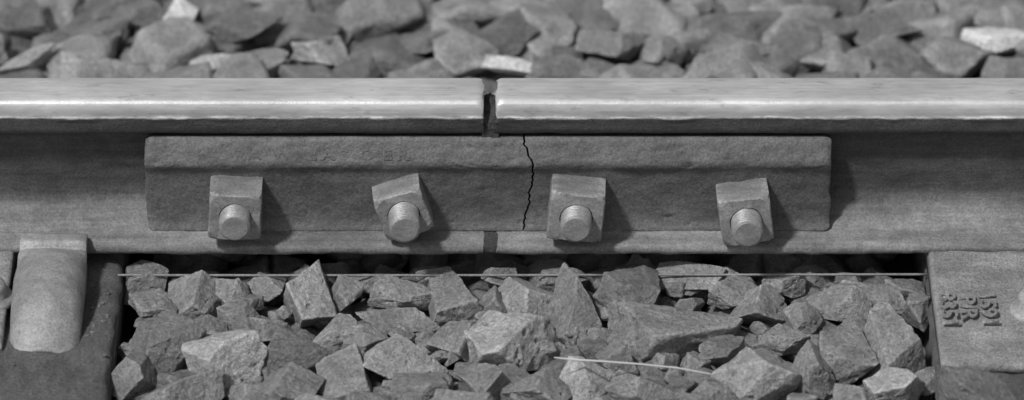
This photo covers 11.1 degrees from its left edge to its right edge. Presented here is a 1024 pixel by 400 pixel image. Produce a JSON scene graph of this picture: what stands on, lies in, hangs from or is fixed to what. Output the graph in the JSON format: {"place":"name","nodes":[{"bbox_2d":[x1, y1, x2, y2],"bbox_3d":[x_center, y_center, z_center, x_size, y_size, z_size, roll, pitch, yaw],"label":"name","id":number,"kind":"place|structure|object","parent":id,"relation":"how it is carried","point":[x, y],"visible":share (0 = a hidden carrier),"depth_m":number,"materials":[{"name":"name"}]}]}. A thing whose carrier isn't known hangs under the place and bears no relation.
{"place":"outdoors","nodes":[
{"label":"outdoors","id":0,"kind":"place"},
{"bbox_2d":[123,45,978,399],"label":"ground","id":1,"kind":"structure","parent":0,"point":[899,263],"depth_m":5.50,"materials":[{"name":"black soil"}]},
{"bbox_2d":[0,253,133,399],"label":"wooden sleeper","id":2,"kind":"object","parent":1,"relation":"on","point":[35,375],"visible":0.34,"depth_m":5.22,"materials":[{"name":"grey wood"}]},
{"bbox_2d":[0,251,16,349],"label":"tie plate","id":3,"kind":"object","parent":2,"relation":"on","point":[7,263],"visible":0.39,"depth_m":5.32,"materials":[{"name":"metal"}]},
{"bbox_2d":[0,277,11,309],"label":"screw spike","id":4,"kind":"object","parent":3,"relation":"on","point":[5,296],"visible":1,"depth_m":5.27,"materials":[{"name":"metal"}]},
{"bbox_2d":[10,232,87,352],"bbox_3d":[-0.465,0.097,5.295,0.072,0.068,0.177,0,30,0],"label":"rail clip","id":5,"kind":"object","parent":3,"relation":"on","point":[49,292],"visible":1,"depth_m":5.26,"materials":[{"name":"grey metal"}]},
{"bbox_2d":[0,78,484,254],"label":"rail","id":6,"kind":"object","parent":2,"relation":"on","point":[72,152],"visible":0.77,"depth_m":5.34,"materials":[{"name":"metal"}]},
{"bbox_2d":[482,92,498,253],"bbox_3d":[-0.022,-0.039,5.378,0.018,0.148,0.124,0,30,0],"label":"joint grime","id":7,"kind":"object","parent":6,"relation":"attached to","point":[490,241],"visible":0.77,"depth_m":5.34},
{"bbox_2d":[0,0,1023,399],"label":"ballast","id":8,"kind":"structure","parent":1,"relation":"on","point":[310,332],"depth_m":5.36,"materials":[{"name":"stone"}]},
{"bbox_2d":[117,273,927,276],"bbox_3d":[0.010,0.076,5.362,0.830,0.003,0.004,0,30,0],"label":"track wire","id":9,"kind":"object","parent":8,"relation":"on","point":[517,275],"visible":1,"depth_m":5.36,"materials":[{"name":"metal"}]},
{"bbox_2d":[554,357,715,374],"bbox_3d":[0.121,0.163,5.174,0.160,0.006,0.004,4,30,7],"label":"straw","id":10,"kind":"object","parent":8,"relation":"on","point":[589,360],"visible":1,"depth_m":5.17,"materials":[{"name":"grey"}]},
{"bbox_2d":[910,253,1023,399],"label":"wooden sleeper","id":11,"kind":"object","parent":1,"relation":"on","point":[1014,382],"visible":0.19,"depth_m":5.26,"materials":[{"name":"grey wood"}]},
{"bbox_2d":[925,251,1023,372],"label":"tie plate","id":12,"kind":"object","parent":11,"relation":"on","point":[977,324],"visible":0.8,"depth_m":5.26,"materials":[{"name":"metal"}]},
{"bbox_2d":[495,78,1023,254],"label":"rail","id":13,"kind":"object","parent":12,"relation":"on","point":[923,165],"visible":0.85,"depth_m":5.35,"materials":[{"name":"metal"}]},
{"bbox_2d":[144,133,831,230],"bbox_3d":[-0.024,-0.020,5.360,0.699,0.102,0.032,0,30,0],"label":"cracked joint bar","id":14,"kind":"object","parent":13,"relation":"on","point":[470,182],"visible":0.9,"depth_m":5.34,"materials":[{"name":"metal"}]},
{"bbox_2d":[208,175,262,239],"bbox_3d":[-0.280,0.013,5.334,0.056,0.056,0.063,0,30,0],"label":"track bolt","id":15,"kind":"object","parent":14,"relation":"on","point":[235,202],"visible":1,"depth_m":5.32,"materials":[{"name":"metal"}]},
{"bbox_2d":[372,173,433,242],"bbox_3d":[-0.111,0.014,5.334,0.063,0.062,0.066,0,30,0],"label":"track bolt","id":16,"kind":"object","parent":14,"relation":"on","point":[400,203],"visible":1,"depth_m":5.32,"materials":[{"name":"metal"}]},
{"bbox_2d":[546,174,605,241],"bbox_3d":[0.065,0.014,5.334,0.061,0.060,0.064,0,30,0],"label":"track bolt","id":17,"kind":"object","parent":14,"relation":"on","point":[574,201],"visible":1,"depth_m":5.32,"materials":[{"name":"metal"}]},
{"bbox_2d":[716,178,773,246],"bbox_3d":[0.236,0.018,5.335,0.059,0.059,0.066,0,30,0],"label":"track bolt","id":18,"kind":"object","parent":14,"relation":"on","point":[744,206],"visible":1,"depth_m":5.32,"materials":[{"name":"metal"}]},
{"bbox_2d":[1010,289,1023,321],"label":"screw spike","id":19,"kind":"object","parent":12,"relation":"on","point":[1017,309],"visible":1,"depth_m":5.25,"materials":[{"name":"metal"}]}
]}

